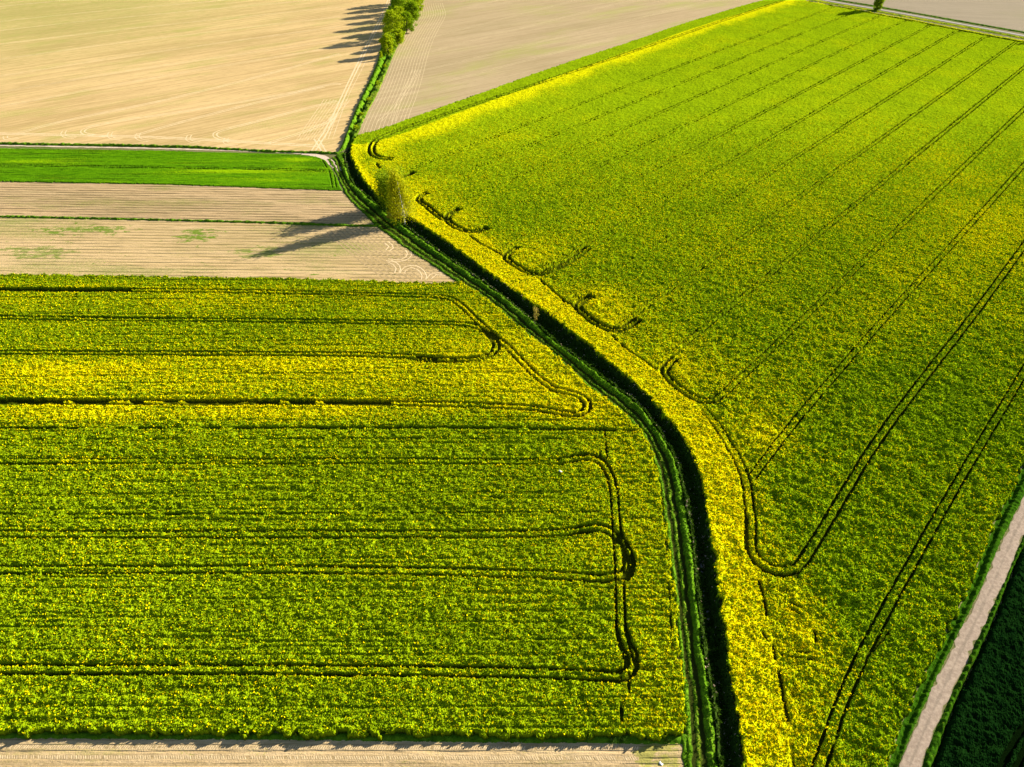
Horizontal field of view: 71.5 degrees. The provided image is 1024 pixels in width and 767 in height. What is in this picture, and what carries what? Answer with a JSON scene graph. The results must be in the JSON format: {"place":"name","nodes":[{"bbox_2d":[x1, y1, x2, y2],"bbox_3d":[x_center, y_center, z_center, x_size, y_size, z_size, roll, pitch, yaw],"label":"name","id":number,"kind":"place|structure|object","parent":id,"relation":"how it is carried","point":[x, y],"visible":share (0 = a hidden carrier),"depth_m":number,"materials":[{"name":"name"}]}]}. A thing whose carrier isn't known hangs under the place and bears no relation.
{"place":"outdoors","nodes":[
{"label":"outdoors","id":0,"kind":"place"},
{"bbox_2d":[0,145,302,153],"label":"dirt path","id":1,"kind":"structure","parent":0,"point":[131,147],"depth_m":355.55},
{"bbox_2d":[0,182,372,223],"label":"bare field","id":2,"kind":"structure","parent":0,"point":[117,200],"depth_m":305.17,"materials":[{"name":"beige soil"}]},
{"bbox_2d":[0,0,390,151],"bbox_3d":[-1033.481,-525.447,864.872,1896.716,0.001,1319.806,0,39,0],"label":"bare field","id":3,"kind":"structure","parent":0,"point":[355,22],"depth_m":464.43,"materials":[{"name":"beige soil"}]},
{"bbox_2d":[0,142,341,154],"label":"grass divider","id":4,"kind":"object","parent":3,"relation":"on","point":[167,146],"depth_m":355.64,"materials":[{"name":"green plant"}]},
{"bbox_2d":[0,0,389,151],"bbox_3d":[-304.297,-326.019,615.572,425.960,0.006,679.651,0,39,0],"label":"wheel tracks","id":5,"kind":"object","parent":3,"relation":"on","point":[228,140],"visible":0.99,"depth_m":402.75,"materials":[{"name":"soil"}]},
{"bbox_2d":[0,217,454,282],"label":"bare field","id":6,"kind":"structure","parent":0,"point":[75,247],"depth_m":271.56,"materials":[{"name":"beige soil"}]},
{"bbox_2d":[0,215,376,226],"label":"grass divider","id":7,"kind":"object","parent":6,"relation":"on","point":[199,220],"depth_m":290.97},
{"bbox_2d":[315,209,440,282],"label":"furrows","id":8,"kind":"structure","parent":6,"relation":"on","point":[374,249],"depth_m":271.54,"materials":[{"name":"soil"}]},
{"bbox_2d":[384,242,445,279],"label":"wheel tracks","id":9,"kind":"object","parent":6,"relation":"on","point":[408,265],"visible":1,"depth_m":262.49,"materials":[{"name":"soil"}]},
{"bbox_2d":[301,153,340,169],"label":"dirt path","id":10,"kind":"structure","parent":0,"point":[325,158],"depth_m":345.17,"materials":[{"name":"beige soil"}]},
{"bbox_2d":[0,738,683,766],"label":"bare field","id":11,"kind":"structure","parent":0,"point":[655,754],"depth_m":126.20,"materials":[{"name":"beige soil"}]},
{"bbox_2d":[0,745,637,759],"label":"tread marks","id":12,"kind":"object","parent":11,"relation":"on","point":[318,756],"visible":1,"depth_m":125.78,"materials":[{"name":"soil"}]},
{"bbox_2d":[0,742,638,766],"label":"wheel tracks","id":13,"kind":"object","parent":11,"relation":"on","point":[507,764],"visible":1,"depth_m":125.39,"materials":[{"name":"soil"}]},
{"bbox_2d":[0,731,681,743],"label":"field margin","id":14,"kind":"object","parent":11,"relation":"on","point":[401,737],"visible":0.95,"depth_m":128.03,"materials":[{"name":"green plant"}]},
{"bbox_2d":[681,733,686,766],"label":"weed line","id":15,"kind":"object","parent":11,"relation":"on","point":[684,739],"visible":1,"depth_m":126.60,"materials":[{"name":"green plant"}]},
{"bbox_2d":[0,0,1023,766],"bbox_3d":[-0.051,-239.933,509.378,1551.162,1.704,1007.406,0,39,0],"label":"ground","id":16,"kind":"structure","parent":0,"point":[914,14],"depth_m":353.53,"materials":[{"name":"soil"}]},
{"bbox_2d":[0,148,341,190],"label":"cereal crop","id":17,"kind":"object","parent":16,"relation":"on","point":[253,170],"visible":1,"depth_m":333.51,"materials":[{"name":"green plant"}]},
{"bbox_2d":[0,272,687,741],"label":"rapeseed crop","id":18,"kind":"object","parent":16,"relation":"on","point":[304,508],"visible":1,"depth_m":165.71,"materials":[{"name":"green plant"}]},
{"bbox_2d":[339,0,407,151],"bbox_3d":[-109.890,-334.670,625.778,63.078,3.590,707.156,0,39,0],"label":"hedge bank","id":19,"kind":"structure","parent":16,"relation":"on","point":[369,91],"depth_m":420.07,"materials":[{"name":"green plant"}]},
{"bbox_2d":[375,204,388,211],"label":"shrub","id":20,"kind":"object","parent":16,"relation":"on","point":[383,207],"visible":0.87,"depth_m":296.87,"materials":[{"name":"green plant"}]},
{"bbox_2d":[378,33,395,54],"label":"hedgerow tree","id":21,"kind":"object","parent":16,"relation":"on","point":[387,39],"visible":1,"depth_m":486.02,"materials":[{"name":"green plant"}]},
{"bbox_2d":[373,160,408,209],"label":"broadleaf tree","id":22,"kind":"object","parent":16,"relation":"on","point":[381,185],"visible":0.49,"depth_m":293.21,"materials":[{"name":"green plant"}]},
{"bbox_2d":[386,32,396,45],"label":"hedgerow tree","id":23,"kind":"object","parent":16,"relation":"on","point":[393,37],"visible":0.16,"depth_m":500.20,"materials":[{"name":"green plant"}]},
{"bbox_2d":[381,9,405,33],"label":"hedgerow tree","id":24,"kind":"object","parent":16,"relation":"on","point":[393,16],"visible":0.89,"depth_m":516.29,"materials":[{"name":"green plant"}]},
{"bbox_2d":[385,210,401,218],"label":"shrub","id":25,"kind":"object","parent":16,"relation":"on","point":[393,214],"visible":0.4,"depth_m":290.52,"materials":[{"name":"green plant"}]},
{"bbox_2d":[387,0,410,11],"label":"hedgerow tree","id":26,"kind":"object","parent":16,"relation":"on","point":[396,3],"visible":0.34,"depth_m":552.84,"materials":[{"name":"green plant"}]},
{"bbox_2d":[391,6,409,29],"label":"hedgerow tree","id":27,"kind":"object","parent":16,"relation":"on","point":[399,9],"visible":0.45,"depth_m":536.42,"materials":[{"name":"green plant"}]},
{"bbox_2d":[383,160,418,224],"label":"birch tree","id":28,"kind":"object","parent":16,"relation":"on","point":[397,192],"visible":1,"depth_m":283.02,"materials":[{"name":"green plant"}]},
{"bbox_2d":[328,152,717,766],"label":"track grass","id":29,"kind":"structure","parent":16,"relation":"on","point":[700,733],"depth_m":175.62,"materials":[{"name":"green plant"}]},
{"bbox_2d":[533,305,538,320],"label":"shrub","id":30,"kind":"object","parent":16,"relation":"on","point":[535,309],"visible":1,"depth_m":232.10,"materials":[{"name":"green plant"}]},
{"bbox_2d":[343,146,741,766],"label":"ditch weeds","id":31,"kind":"object","parent":16,"relation":"on","point":[713,640],"visible":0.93,"depth_m":175.96,"materials":[{"name":"green plant"}]},
{"bbox_2d":[350,0,1023,766],"bbox_3d":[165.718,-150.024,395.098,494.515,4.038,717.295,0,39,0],"label":"rapeseed crop","id":32,"kind":"object","parent":16,"relation":"on","point":[766,256],"visible":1,"depth_m":252.31,"materials":[{"name":"plant"}]},
{"bbox_2d":[809,0,1023,38],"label":"verge grass","id":33,"kind":"structure","parent":16,"relation":"on","point":[973,28],"depth_m":576.36,"materials":[{"name":"green plant"}]},
{"bbox_2d":[873,0,885,10],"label":"roadside tree","id":34,"kind":"object","parent":33,"relation":"on","point":[878,4],"visible":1,"depth_m":600.19,"materials":[{"name":"green plant"}]},
{"bbox_2d":[888,467,1023,766],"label":"verge grass","id":35,"kind":"structure","parent":16,"relation":"on","point":[1008,511],"depth_m":147.20,"materials":[{"name":"green plant"}]},
{"bbox_2d":[922,536,1023,766],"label":"verge grass","id":36,"kind":"structure","parent":16,"relation":"on","point":[932,750],"depth_m":136.94,"materials":[{"name":"green plant"}]},
{"bbox_2d":[933,549,1023,766],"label":"cereal crop","id":37,"kind":"object","parent":16,"relation":"on","point":[984,726],"visible":1,"depth_m":132.58,"materials":[{"name":"green plant"}]},
{"bbox_2d":[358,0,759,134],"bbox_3d":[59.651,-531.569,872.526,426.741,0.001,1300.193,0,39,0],"label":"bare field","id":38,"kind":"structure","parent":0,"point":[435,93],"depth_m":528.75,"materials":[{"name":"beige soil"}]},
{"bbox_2d":[391,28,404,43],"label":"hedgerow tree","id":39,"kind":"object","parent":38,"relation":"on","point":[399,38],"visible":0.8,"depth_m":509.75,"materials":[{"name":"green plant"}]},
{"bbox_2d":[398,11,417,32],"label":"hedgerow tree","id":40,"kind":"object","parent":38,"relation":"on","point":[406,15],"visible":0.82,"depth_m":534.68,"materials":[{"name":"green plant"}]},
{"bbox_2d":[404,0,420,21],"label":"hedgerow tree","id":41,"kind":"object","parent":38,"relation":"on","point":[413,6],"visible":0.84,"depth_m":558.23,"materials":[{"name":"green plant"}]},
{"bbox_2d":[413,0,423,11],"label":"hedgerow tree","id":42,"kind":"object","parent":38,"relation":"on","point":[419,2],"visible":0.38,"depth_m":588.81,"materials":[{"name":"green plant"}]},
{"bbox_2d":[362,0,692,131],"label":"wheel tracks","id":43,"kind":"object","parent":38,"relation":"on","point":[437,66],"visible":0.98,"depth_m":473.68},
{"bbox_2d":[825,0,1023,35],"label":"road","id":44,"kind":"structure","parent":0,"point":[930,18],"depth_m":580.33,"materials":[{"name":"grey asphalt"}]},
{"bbox_2d":[836,0,1023,32],"bbox_3d":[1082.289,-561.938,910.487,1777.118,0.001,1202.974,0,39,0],"label":"bare field","id":45,"kind":"structure","parent":0,"point":[1008,14],"depth_m":607.44,"materials":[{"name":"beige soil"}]},
{"bbox_2d":[899,497,1023,766],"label":"gravel road","id":46,"kind":"structure","parent":0,"point":[948,676],"depth_m":142.21,"materials":[{"name":"beige gravel"}]}
]}

